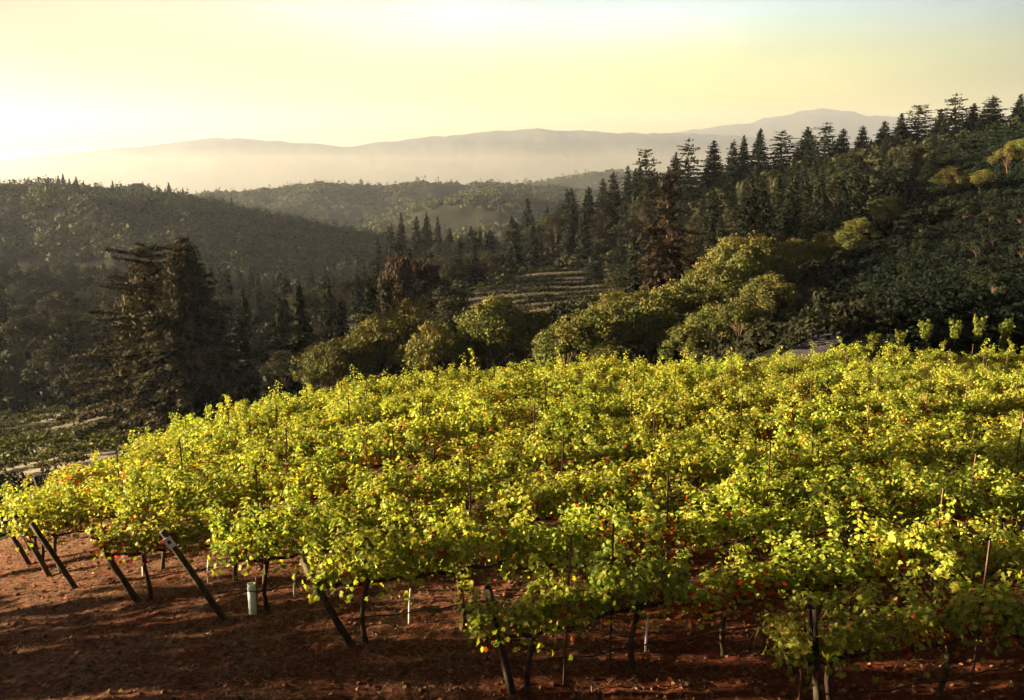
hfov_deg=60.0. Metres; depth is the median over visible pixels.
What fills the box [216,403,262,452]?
grapevine
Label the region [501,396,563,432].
grapevine
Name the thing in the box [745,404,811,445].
grapevine
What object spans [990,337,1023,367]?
grapevines
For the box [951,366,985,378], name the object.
grapevine
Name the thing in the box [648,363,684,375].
grapevine
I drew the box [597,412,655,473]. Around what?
grapevine
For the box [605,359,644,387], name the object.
grapevine
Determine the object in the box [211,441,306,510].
grapevine
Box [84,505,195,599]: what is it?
grapevine
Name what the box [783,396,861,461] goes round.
grapevine
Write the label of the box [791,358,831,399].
grapevine
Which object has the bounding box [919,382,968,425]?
grapevine
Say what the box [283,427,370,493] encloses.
grapevine
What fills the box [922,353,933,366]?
grapevine
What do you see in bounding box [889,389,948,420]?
grapevine
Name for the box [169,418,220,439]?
grapevine
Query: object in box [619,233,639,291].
fir tree
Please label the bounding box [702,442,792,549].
grapevine
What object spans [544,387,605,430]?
grapevine
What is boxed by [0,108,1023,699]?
ground
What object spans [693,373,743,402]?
grapevine
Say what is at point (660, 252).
conifer
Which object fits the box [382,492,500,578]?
grapevine
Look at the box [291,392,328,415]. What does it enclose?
grapevine
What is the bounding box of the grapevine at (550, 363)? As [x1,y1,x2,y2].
[533,347,570,379]
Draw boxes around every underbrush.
[0,115,1023,410]
[0,234,904,536]
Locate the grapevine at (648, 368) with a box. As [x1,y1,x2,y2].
[632,364,656,372]
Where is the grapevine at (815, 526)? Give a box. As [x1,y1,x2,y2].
[751,477,855,570]
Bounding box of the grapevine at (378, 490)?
[344,459,444,553]
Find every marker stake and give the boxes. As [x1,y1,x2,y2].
[207,559,208,581]
[293,574,295,597]
[408,588,411,623]
[644,613,649,651]
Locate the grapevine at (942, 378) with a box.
[927,361,969,395]
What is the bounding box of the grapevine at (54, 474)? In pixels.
[46,462,104,492]
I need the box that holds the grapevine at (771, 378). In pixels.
[763,365,811,403]
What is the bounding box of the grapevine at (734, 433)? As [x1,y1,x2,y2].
[685,398,756,449]
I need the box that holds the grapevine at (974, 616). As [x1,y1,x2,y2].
[885,546,1023,699]
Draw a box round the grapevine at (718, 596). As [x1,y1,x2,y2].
[659,541,801,656]
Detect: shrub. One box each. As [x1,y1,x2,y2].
[888,230,913,244]
[893,219,913,228]
[896,260,915,269]
[910,238,928,249]
[913,223,929,231]
[915,208,927,212]
[926,172,936,180]
[926,205,944,214]
[939,156,952,162]
[939,196,958,205]
[948,241,963,250]
[950,163,965,169]
[951,199,974,208]
[953,141,971,149]
[953,183,964,191]
[954,206,978,218]
[960,239,992,257]
[964,138,974,143]
[964,168,978,174]
[966,257,988,266]
[969,271,995,282]
[974,222,990,232]
[976,209,1001,223]
[977,264,1001,273]
[978,274,1011,299]
[981,233,1004,245]
[984,154,1003,164]
[985,125,998,130]
[986,178,1005,189]
[986,188,1002,196]
[987,204,1005,211]
[989,145,1003,150]
[992,171,1004,178]
[1006,135,1021,141]
[1006,211,1023,224]
[1007,242,1023,257]
[1009,208,1020,213]
[1013,197,1023,204]
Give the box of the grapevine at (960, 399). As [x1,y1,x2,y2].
[942,380,1000,416]
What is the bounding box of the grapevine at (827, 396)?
[802,387,845,434]
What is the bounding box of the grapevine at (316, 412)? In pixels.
[284,394,328,425]
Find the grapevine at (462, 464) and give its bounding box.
[404,446,490,519]
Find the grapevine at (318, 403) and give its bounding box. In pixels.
[303,381,349,414]
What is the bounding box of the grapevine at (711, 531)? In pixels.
[668,468,785,591]
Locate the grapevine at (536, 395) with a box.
[502,379,554,427]
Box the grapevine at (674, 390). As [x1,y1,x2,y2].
[667,383,706,403]
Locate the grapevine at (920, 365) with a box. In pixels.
[898,350,936,375]
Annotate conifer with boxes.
[582,241,607,282]
[605,228,627,284]
[617,167,702,298]
[675,220,699,275]
[700,212,717,264]
[753,169,760,201]
[796,205,818,231]
[849,187,869,212]
[891,168,900,192]
[905,148,923,176]
[915,151,939,180]
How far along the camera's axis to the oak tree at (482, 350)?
83.96 m
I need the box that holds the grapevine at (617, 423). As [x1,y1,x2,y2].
[583,411,650,442]
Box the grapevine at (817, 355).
[811,351,844,359]
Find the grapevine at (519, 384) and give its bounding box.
[492,368,539,414]
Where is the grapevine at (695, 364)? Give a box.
[680,352,705,390]
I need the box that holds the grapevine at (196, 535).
[181,489,284,580]
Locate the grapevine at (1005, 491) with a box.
[953,462,1023,547]
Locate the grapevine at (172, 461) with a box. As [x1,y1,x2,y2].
[115,451,188,502]
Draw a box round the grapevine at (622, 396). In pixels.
[604,367,652,419]
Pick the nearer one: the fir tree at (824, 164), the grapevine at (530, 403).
the grapevine at (530, 403)
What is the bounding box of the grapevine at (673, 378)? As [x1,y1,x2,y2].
[640,356,685,394]
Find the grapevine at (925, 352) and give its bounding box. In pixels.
[907,347,933,362]
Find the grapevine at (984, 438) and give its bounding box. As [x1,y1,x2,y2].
[972,416,1023,468]
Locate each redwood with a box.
[55,241,184,443]
[108,234,263,444]
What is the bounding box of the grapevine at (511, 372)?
[483,367,522,404]
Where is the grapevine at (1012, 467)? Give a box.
[951,428,1023,527]
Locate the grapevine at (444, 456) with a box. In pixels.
[414,432,492,492]
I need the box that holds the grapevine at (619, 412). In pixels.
[585,386,645,430]
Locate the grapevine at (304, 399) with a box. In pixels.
[292,382,344,414]
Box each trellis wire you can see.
[57,432,979,551]
[116,447,1021,561]
[202,471,995,575]
[328,503,944,595]
[505,537,1020,628]
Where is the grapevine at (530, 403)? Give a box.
[515,387,568,420]
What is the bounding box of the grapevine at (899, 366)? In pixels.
[871,354,918,378]
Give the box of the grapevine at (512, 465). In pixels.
[476,434,554,511]
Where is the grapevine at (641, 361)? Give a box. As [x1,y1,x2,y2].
[612,355,649,385]
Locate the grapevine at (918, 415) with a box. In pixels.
[877,394,945,433]
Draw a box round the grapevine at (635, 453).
[596,424,672,497]
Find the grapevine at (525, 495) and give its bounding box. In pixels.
[485,432,583,569]
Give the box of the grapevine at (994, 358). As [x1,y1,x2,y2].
[968,338,1003,367]
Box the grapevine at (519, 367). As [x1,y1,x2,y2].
[497,357,542,376]
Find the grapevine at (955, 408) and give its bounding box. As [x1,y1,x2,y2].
[928,389,986,426]
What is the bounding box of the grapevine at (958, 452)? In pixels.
[910,420,1005,475]
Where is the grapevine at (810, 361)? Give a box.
[797,338,829,369]
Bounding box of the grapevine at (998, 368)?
[986,364,1010,380]
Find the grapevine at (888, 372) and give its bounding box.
[863,362,910,385]
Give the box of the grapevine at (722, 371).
[700,355,757,408]
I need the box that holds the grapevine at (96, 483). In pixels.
[58,471,126,528]
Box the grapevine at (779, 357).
[763,345,799,376]
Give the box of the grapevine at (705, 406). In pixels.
[681,378,732,422]
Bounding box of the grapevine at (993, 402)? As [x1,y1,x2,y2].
[956,383,1018,429]
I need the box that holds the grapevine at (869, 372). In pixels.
[850,352,887,379]
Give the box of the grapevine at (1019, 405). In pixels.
[1003,380,1023,417]
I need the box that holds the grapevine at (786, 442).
[756,416,838,487]
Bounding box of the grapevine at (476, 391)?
[459,378,516,430]
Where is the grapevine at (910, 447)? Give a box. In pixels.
[861,406,943,503]
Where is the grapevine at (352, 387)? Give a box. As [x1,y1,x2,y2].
[334,373,368,400]
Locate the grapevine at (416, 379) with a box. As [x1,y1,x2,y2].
[404,367,437,397]
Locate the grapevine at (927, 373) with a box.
[910,354,936,379]
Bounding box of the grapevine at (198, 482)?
[154,460,235,538]
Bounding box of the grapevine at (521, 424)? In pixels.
[479,413,551,462]
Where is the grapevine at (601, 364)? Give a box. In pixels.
[580,351,622,379]
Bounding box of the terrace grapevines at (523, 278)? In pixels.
[465,255,646,309]
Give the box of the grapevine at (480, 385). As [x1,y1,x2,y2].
[454,380,503,419]
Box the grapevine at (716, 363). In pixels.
[702,352,740,371]
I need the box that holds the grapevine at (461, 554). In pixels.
[383,487,527,630]
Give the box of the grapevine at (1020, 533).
[1000,504,1023,570]
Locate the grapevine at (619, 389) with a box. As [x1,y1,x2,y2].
[584,376,631,405]
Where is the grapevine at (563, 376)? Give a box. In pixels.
[533,363,578,388]
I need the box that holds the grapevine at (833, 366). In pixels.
[820,359,857,374]
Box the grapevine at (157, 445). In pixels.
[130,427,191,466]
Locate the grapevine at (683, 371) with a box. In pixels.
[666,348,705,384]
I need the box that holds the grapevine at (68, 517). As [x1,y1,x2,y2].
[3,487,102,572]
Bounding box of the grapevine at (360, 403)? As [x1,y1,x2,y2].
[327,396,381,431]
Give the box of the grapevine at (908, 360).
[892,345,922,368]
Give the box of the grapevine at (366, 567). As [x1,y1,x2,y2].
[298,487,423,642]
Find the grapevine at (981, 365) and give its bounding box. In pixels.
[958,362,995,370]
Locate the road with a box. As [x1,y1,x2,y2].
[707,325,859,392]
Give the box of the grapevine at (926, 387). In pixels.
[891,380,945,398]
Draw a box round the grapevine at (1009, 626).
[982,569,1023,649]
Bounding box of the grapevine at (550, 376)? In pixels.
[527,368,581,396]
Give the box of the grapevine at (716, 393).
[676,377,734,408]
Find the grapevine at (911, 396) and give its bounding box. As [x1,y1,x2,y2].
[882,382,926,407]
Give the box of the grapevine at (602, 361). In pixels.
[590,349,629,387]
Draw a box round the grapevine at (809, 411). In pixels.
[770,388,828,426]
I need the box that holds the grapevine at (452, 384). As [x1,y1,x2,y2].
[415,371,470,394]
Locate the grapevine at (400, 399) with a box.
[375,368,424,427]
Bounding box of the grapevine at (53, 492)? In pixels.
[2,481,75,533]
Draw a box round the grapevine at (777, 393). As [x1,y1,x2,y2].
[762,380,819,419]
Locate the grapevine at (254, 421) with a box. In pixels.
[235,394,287,436]
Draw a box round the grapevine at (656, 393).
[646,379,691,427]
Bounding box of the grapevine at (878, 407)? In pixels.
[854,381,909,425]
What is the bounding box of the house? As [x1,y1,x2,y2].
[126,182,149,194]
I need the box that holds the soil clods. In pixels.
[0,471,1023,699]
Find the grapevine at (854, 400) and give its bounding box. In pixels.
[845,391,886,435]
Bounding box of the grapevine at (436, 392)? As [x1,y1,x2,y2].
[412,379,460,419]
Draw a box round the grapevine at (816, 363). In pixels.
[795,356,826,374]
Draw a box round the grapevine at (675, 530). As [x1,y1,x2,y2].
[584,487,704,604]
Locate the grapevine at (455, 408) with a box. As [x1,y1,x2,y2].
[419,390,484,442]
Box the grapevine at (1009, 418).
[997,410,1023,431]
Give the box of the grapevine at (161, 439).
[143,413,198,458]
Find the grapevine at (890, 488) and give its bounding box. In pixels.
[836,453,923,511]
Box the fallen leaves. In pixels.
[0,423,1023,699]
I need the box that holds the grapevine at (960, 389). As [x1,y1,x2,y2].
[925,370,971,401]
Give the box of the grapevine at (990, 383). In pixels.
[956,367,1012,421]
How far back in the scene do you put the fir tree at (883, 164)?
161.35 m
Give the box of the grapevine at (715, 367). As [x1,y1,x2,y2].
[708,355,746,382]
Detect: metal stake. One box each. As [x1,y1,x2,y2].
[53,454,59,497]
[115,444,120,496]
[179,438,187,518]
[254,465,263,569]
[275,403,276,439]
[285,428,287,515]
[348,399,351,455]
[392,430,395,480]
[468,459,472,575]
[534,405,534,435]
[560,434,563,524]
[563,534,571,686]
[609,523,614,665]
[630,389,631,452]
[651,413,654,496]
[665,474,668,573]
[738,395,742,444]
[765,441,770,544]
[799,625,805,699]
[808,422,814,510]
[865,403,869,465]
[925,391,928,416]
[928,489,944,603]
[962,379,967,438]
[963,454,976,550]
[968,540,991,697]
[1009,429,1021,518]
[1017,412,1023,466]
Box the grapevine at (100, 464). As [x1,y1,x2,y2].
[90,443,140,487]
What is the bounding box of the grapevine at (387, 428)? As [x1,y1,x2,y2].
[367,400,441,477]
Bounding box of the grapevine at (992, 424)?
[959,413,1023,475]
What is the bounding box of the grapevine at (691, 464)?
[629,415,716,525]
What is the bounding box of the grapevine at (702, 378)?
[681,354,718,393]
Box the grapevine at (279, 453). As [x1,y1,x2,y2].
[241,420,323,473]
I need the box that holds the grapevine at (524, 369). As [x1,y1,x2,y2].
[513,366,555,386]
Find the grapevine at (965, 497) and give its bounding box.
[892,454,997,564]
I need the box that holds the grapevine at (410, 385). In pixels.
[382,375,429,419]
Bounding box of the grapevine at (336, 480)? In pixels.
[267,461,353,512]
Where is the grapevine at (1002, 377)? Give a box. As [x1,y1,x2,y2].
[990,370,1023,391]
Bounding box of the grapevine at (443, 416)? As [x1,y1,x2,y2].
[402,406,464,458]
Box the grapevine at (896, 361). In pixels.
[868,356,905,370]
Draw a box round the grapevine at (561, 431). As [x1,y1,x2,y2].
[532,408,605,483]
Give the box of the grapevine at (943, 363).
[927,359,964,393]
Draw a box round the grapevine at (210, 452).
[187,429,256,490]
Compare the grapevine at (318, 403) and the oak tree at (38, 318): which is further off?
the oak tree at (38, 318)
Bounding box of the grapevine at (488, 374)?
[466,366,505,385]
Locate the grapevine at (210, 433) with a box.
[175,412,241,452]
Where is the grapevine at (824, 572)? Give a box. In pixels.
[748,501,896,634]
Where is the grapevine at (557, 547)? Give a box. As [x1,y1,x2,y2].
[488,500,605,598]
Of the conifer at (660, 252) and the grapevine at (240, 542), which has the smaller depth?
the grapevine at (240, 542)
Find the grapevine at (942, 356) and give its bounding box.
[923,341,958,364]
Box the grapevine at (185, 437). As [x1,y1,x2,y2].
[171,427,234,468]
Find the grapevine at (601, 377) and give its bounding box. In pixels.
[563,361,613,406]
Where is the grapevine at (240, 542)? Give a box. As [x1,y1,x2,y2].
[206,475,316,612]
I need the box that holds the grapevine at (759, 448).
[718,424,778,494]
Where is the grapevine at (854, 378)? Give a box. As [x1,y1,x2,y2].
[831,366,879,397]
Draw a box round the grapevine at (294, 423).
[275,407,341,464]
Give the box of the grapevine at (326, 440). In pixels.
[304,421,384,465]
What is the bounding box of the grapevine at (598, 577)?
[570,487,709,672]
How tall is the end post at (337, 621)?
1.730 m
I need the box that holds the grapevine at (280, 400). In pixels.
[253,380,293,433]
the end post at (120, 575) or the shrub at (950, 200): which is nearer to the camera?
the end post at (120, 575)
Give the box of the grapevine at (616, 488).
[550,458,666,563]
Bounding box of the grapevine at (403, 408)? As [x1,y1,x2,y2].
[382,389,437,430]
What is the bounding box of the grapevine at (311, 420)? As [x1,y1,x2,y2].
[275,410,336,431]
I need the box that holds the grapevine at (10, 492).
[0,477,74,559]
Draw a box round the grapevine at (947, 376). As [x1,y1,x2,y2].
[934,365,956,389]
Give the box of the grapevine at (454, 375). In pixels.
[445,348,489,386]
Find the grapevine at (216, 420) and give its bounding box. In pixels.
[168,402,218,454]
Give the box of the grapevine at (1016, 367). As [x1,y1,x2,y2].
[1004,359,1023,372]
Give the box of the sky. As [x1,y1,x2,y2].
[0,0,1023,160]
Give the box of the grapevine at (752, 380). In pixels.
[742,369,780,391]
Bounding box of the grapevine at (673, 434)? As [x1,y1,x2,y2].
[648,406,709,472]
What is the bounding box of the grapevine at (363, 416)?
[326,396,392,439]
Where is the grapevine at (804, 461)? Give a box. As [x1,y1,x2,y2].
[756,433,835,511]
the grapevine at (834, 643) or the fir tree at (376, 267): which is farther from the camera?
the fir tree at (376, 267)
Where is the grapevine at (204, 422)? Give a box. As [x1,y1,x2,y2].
[193,415,249,443]
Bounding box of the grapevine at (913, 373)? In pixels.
[896,362,933,382]
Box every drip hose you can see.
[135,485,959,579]
[224,511,969,595]
[352,539,1019,619]
[513,587,1022,664]
[825,661,1023,695]
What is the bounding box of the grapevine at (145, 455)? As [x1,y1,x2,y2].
[108,434,183,503]
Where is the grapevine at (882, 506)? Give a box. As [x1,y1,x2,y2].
[812,464,941,557]
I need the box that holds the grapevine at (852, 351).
[832,341,874,360]
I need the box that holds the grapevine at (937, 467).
[903,452,995,503]
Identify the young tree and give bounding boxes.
[866,331,881,351]
[894,329,907,346]
[917,319,932,347]
[948,318,963,345]
[972,314,986,340]
[998,318,1015,351]
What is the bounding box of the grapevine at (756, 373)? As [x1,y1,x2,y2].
[742,362,775,390]
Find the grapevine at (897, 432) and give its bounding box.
[866,417,940,454]
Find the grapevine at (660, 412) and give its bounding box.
[630,387,693,455]
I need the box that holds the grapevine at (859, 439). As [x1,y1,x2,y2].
[821,419,890,478]
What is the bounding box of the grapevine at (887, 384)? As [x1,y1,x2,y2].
[873,379,912,399]
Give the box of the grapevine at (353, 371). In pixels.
[329,364,365,392]
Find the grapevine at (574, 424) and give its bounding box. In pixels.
[535,398,600,464]
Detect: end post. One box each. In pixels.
[0,512,31,564]
[4,496,31,550]
[12,514,51,576]
[29,521,78,588]
[33,476,52,522]
[89,529,140,602]
[159,529,228,621]
[299,557,355,647]
[484,585,515,694]
[807,605,822,699]
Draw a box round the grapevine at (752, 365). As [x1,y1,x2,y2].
[738,356,775,374]
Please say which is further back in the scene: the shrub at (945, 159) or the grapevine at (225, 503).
the shrub at (945, 159)
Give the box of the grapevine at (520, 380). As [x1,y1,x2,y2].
[499,376,540,392]
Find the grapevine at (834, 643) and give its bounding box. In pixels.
[755,579,942,699]
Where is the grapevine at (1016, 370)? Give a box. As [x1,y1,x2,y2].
[1014,367,1023,396]
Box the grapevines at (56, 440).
[0,402,145,471]
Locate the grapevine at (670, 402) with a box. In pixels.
[635,388,698,437]
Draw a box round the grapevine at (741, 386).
[719,372,769,407]
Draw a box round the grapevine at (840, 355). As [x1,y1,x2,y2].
[818,335,852,368]
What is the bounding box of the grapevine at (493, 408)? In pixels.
[445,388,518,450]
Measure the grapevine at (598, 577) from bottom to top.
2.545 m
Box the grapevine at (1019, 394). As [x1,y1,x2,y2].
[981,390,1023,428]
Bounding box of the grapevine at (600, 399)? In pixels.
[560,383,610,432]
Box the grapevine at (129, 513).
[102,459,205,569]
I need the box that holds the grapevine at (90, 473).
[55,457,119,516]
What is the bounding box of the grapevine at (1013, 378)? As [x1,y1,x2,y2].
[990,371,1023,415]
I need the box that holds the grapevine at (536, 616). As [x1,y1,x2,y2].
[453,547,611,694]
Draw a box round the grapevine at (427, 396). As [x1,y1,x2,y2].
[418,384,464,414]
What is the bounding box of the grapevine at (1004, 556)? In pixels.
[916,502,1023,596]
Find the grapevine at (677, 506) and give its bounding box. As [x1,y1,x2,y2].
[637,469,728,557]
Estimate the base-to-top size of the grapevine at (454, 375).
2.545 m
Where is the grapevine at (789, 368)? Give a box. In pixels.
[757,354,802,383]
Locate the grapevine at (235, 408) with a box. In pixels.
[210,394,267,440]
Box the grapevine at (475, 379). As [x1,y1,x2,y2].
[457,367,501,396]
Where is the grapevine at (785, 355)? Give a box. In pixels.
[764,350,807,380]
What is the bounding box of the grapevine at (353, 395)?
[318,388,376,414]
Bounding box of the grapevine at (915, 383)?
[890,377,936,385]
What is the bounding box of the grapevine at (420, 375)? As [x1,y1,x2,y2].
[411,358,455,404]
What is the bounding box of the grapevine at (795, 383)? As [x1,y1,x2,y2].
[757,374,805,406]
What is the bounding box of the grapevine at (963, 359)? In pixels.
[949,351,982,369]
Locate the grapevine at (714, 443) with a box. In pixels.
[661,431,730,494]
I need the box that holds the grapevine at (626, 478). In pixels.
[557,460,643,530]
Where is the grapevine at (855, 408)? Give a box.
[811,385,868,438]
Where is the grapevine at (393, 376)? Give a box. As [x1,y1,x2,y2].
[374,374,415,416]
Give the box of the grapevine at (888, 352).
[878,341,912,375]
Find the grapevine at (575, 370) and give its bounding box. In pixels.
[545,357,591,399]
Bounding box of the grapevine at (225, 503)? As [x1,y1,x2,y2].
[176,466,279,533]
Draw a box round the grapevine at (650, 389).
[620,370,676,401]
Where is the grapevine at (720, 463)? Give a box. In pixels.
[697,415,780,509]
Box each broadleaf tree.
[376,254,420,318]
[408,260,440,314]
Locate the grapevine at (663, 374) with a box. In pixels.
[635,363,672,388]
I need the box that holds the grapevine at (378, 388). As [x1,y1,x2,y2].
[342,369,391,402]
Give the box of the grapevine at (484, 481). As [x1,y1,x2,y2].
[422,449,518,535]
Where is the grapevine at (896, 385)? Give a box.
[867,362,911,400]
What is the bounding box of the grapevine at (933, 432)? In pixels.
[901,418,977,474]
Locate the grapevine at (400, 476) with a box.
[335,458,413,512]
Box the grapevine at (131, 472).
[124,448,198,497]
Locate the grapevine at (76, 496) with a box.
[63,478,124,539]
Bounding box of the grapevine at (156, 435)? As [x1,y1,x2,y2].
[129,422,178,446]
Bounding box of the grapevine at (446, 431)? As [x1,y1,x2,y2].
[431,408,496,453]
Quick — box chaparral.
[810,123,1023,366]
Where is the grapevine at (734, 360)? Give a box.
[723,346,751,387]
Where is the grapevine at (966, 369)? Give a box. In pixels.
[949,360,982,377]
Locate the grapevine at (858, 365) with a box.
[844,360,876,376]
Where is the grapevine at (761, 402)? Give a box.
[722,381,780,415]
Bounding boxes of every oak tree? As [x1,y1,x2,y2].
[0,269,28,296]
[0,314,52,363]
[6,281,31,299]
[7,304,31,319]
[17,312,48,348]
[20,288,53,313]
[26,343,73,376]
[31,264,53,275]
[33,294,60,317]
[37,309,95,343]
[43,290,89,314]
[49,261,78,281]
[49,360,101,395]
[54,268,77,284]
[67,266,82,279]
[72,313,101,346]
[85,294,116,315]
[92,273,119,292]
[99,297,130,311]
[102,288,125,298]
[103,314,126,334]
[104,265,123,275]
[110,296,138,314]
[117,271,133,285]
[211,293,220,300]
[212,297,231,317]
[217,294,254,322]
[224,332,271,365]
[228,271,247,288]
[257,349,289,386]
[284,290,322,315]
[288,337,350,394]
[298,336,384,389]
[311,325,332,345]
[316,287,347,309]
[331,273,371,304]
[334,278,352,304]
[338,313,404,383]
[344,272,363,280]
[353,306,369,322]
[364,292,439,377]
[391,320,475,377]
[416,292,471,329]
[420,284,471,312]
[421,257,446,289]
[422,311,459,364]
[424,243,451,260]
[434,246,453,263]
[438,262,467,286]
[439,328,497,374]
[441,240,454,249]
[450,238,467,254]
[452,291,541,373]
[461,253,486,268]
[477,250,498,273]
[479,236,499,245]
[479,252,508,275]
[487,307,559,369]
[500,222,525,239]
[520,220,546,238]
[520,241,528,257]
[528,217,560,238]
[531,310,605,367]
[540,213,566,246]
[541,233,555,247]
[564,332,616,367]
[572,299,644,346]
[578,287,682,359]
[586,343,638,367]
[587,222,607,248]
[590,207,616,229]
[594,191,624,226]
[599,261,643,291]
[616,215,647,239]
[622,294,686,357]
[626,198,657,222]
[630,178,657,197]
[637,256,687,285]
[649,278,704,348]
[656,324,720,360]
[661,284,729,328]
[673,260,756,306]
[679,216,703,234]
[679,225,704,242]
[683,301,746,344]
[692,233,777,302]
[706,230,797,279]
[716,293,769,337]
[719,205,765,236]
[737,270,802,318]
[749,253,803,283]
[763,170,776,186]
[779,237,830,274]
[808,168,868,202]
[808,230,844,257]
[825,152,873,174]
[826,228,869,256]
[843,216,882,237]
[862,196,904,227]
[882,195,905,223]
[886,146,922,172]
[929,165,966,195]
[965,169,1000,192]
[987,143,1023,173]
[1005,138,1023,159]
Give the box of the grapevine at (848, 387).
[825,359,876,403]
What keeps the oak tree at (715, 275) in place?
on the ground at (240, 164)
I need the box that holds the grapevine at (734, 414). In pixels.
[727,406,778,446]
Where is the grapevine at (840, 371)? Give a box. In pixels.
[822,365,860,399]
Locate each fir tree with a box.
[0,294,19,340]
[0,307,15,353]
[12,256,22,281]
[61,315,84,366]
[92,316,118,377]
[100,261,108,284]
[166,182,171,194]
[207,265,216,291]
[219,269,238,323]
[229,307,262,406]
[231,292,240,329]
[232,289,259,368]
[250,274,270,315]
[250,283,268,319]
[251,288,267,321]
[262,295,291,393]
[267,280,274,299]
[267,281,276,319]
[270,271,282,320]
[273,269,294,316]
[280,294,292,341]
[281,285,331,403]
[294,273,300,290]
[296,277,302,291]
[304,265,317,292]
[315,275,326,314]
[318,275,336,336]
[323,266,330,286]
[328,312,338,338]
[334,298,352,368]
[341,276,391,382]
[346,273,364,320]
[358,253,366,279]
[359,272,379,324]
[370,257,380,282]
[373,236,385,272]
[376,274,393,362]
[380,224,395,270]
[383,243,393,269]
[385,306,415,382]
[389,240,406,293]
[394,212,411,257]
[405,248,412,265]
[406,216,423,260]
[416,211,436,259]
[426,249,432,262]
[433,216,442,243]
[437,277,454,316]
[444,228,453,253]
[451,237,463,282]
[453,243,465,285]
[464,226,476,255]
[465,242,484,286]
[469,236,475,256]
[473,230,480,250]
[477,229,481,249]
[480,230,500,252]
[481,232,491,271]
[500,220,528,270]
[501,223,515,269]
[504,215,513,246]
[519,198,535,243]
[524,222,541,265]
[536,224,544,252]
[542,205,554,239]
[547,199,566,240]
[557,197,579,253]
[558,188,579,236]
[560,189,569,214]
[570,203,593,259]
[577,186,595,228]
[592,178,608,226]
[599,171,622,227]
[613,165,634,224]
[614,259,647,347]
[617,149,668,225]
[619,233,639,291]
[624,179,640,227]
[631,168,639,192]
[645,216,660,257]
[649,176,659,205]
[660,152,681,205]
[660,201,673,236]
[670,137,711,199]
[672,193,684,217]
[672,202,684,250]
[681,186,689,206]
[692,220,708,270]
[693,182,725,249]
[695,190,706,238]
[696,141,724,189]
[705,224,723,245]
[715,218,726,243]
[716,139,742,188]
[724,182,737,226]
[728,176,768,242]
[733,135,750,181]
[733,185,738,211]
[739,171,750,200]
[740,128,770,178]
[754,175,781,247]
[761,130,803,172]
[767,175,786,241]
[769,171,806,241]
[773,164,782,186]
[775,163,791,200]
[782,170,799,208]
[786,127,822,165]
[790,157,795,170]
[793,164,800,187]
[794,197,823,241]
[797,164,808,202]
[799,159,809,183]
[799,175,813,222]
[805,122,844,163]
[808,155,818,185]
[808,166,831,226]
[813,156,827,188]
[815,151,822,165]
[816,156,820,171]
[820,171,832,210]
[825,185,845,232]
[827,128,853,153]
[827,161,878,236]
[833,154,850,199]
[849,157,859,195]
[851,126,872,152]
[866,121,893,147]
[869,154,904,201]
[875,162,887,196]
[878,142,886,155]
[879,146,886,159]
[879,156,886,175]
[884,136,890,149]
[888,113,913,148]
[891,104,949,145]
[896,153,919,192]
[920,110,952,139]
[927,132,937,148]
[934,93,980,135]
[934,138,944,156]
[938,126,945,140]
[959,103,980,131]
[969,96,1012,131]
[1005,94,1023,121]
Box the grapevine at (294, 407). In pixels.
[258,387,306,422]
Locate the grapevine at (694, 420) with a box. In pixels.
[680,407,736,434]
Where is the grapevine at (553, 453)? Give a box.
[543,434,619,505]
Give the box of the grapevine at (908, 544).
[845,493,968,632]
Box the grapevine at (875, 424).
[840,403,899,439]
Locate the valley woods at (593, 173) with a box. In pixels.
[500,168,700,189]
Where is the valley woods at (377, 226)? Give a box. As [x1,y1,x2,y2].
[184,175,629,240]
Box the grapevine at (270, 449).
[241,439,297,473]
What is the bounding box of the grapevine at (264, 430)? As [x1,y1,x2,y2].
[219,419,295,455]
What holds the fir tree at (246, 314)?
on the ground at (240, 164)
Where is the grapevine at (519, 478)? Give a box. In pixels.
[493,460,579,524]
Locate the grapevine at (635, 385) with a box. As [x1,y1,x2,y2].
[605,373,645,397]
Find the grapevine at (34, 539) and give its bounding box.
[0,475,65,548]
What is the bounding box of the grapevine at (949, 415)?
[922,408,987,449]
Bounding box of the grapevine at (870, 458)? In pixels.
[811,428,894,510]
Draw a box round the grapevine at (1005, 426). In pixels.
[998,410,1023,440]
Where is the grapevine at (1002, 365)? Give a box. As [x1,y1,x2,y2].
[983,357,1014,376]
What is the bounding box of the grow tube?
[247,576,257,614]
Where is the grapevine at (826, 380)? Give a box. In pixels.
[794,371,841,398]
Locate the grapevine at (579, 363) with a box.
[570,355,591,374]
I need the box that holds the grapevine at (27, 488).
[21,466,82,494]
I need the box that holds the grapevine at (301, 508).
[254,471,369,566]
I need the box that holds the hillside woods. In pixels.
[0,175,506,289]
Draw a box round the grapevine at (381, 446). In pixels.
[356,429,436,473]
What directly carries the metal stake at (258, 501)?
on the ground at (240, 164)
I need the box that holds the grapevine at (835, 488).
[767,459,873,545]
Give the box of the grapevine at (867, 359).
[852,349,881,367]
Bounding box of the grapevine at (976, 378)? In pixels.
[952,363,1000,390]
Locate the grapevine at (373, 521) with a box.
[309,487,414,591]
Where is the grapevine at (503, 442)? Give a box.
[481,428,549,484]
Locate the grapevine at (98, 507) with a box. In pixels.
[81,464,170,539]
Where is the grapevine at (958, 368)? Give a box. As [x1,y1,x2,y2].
[933,351,969,376]
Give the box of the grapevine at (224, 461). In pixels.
[184,443,267,509]
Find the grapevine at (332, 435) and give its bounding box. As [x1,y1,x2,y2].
[305,417,367,449]
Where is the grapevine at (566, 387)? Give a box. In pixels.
[541,368,591,428]
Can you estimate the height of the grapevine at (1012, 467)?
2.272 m
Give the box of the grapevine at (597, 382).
[567,370,613,397]
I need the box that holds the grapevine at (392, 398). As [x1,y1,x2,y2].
[370,393,413,411]
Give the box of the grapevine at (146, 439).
[127,426,173,454]
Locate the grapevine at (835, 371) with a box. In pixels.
[802,362,844,398]

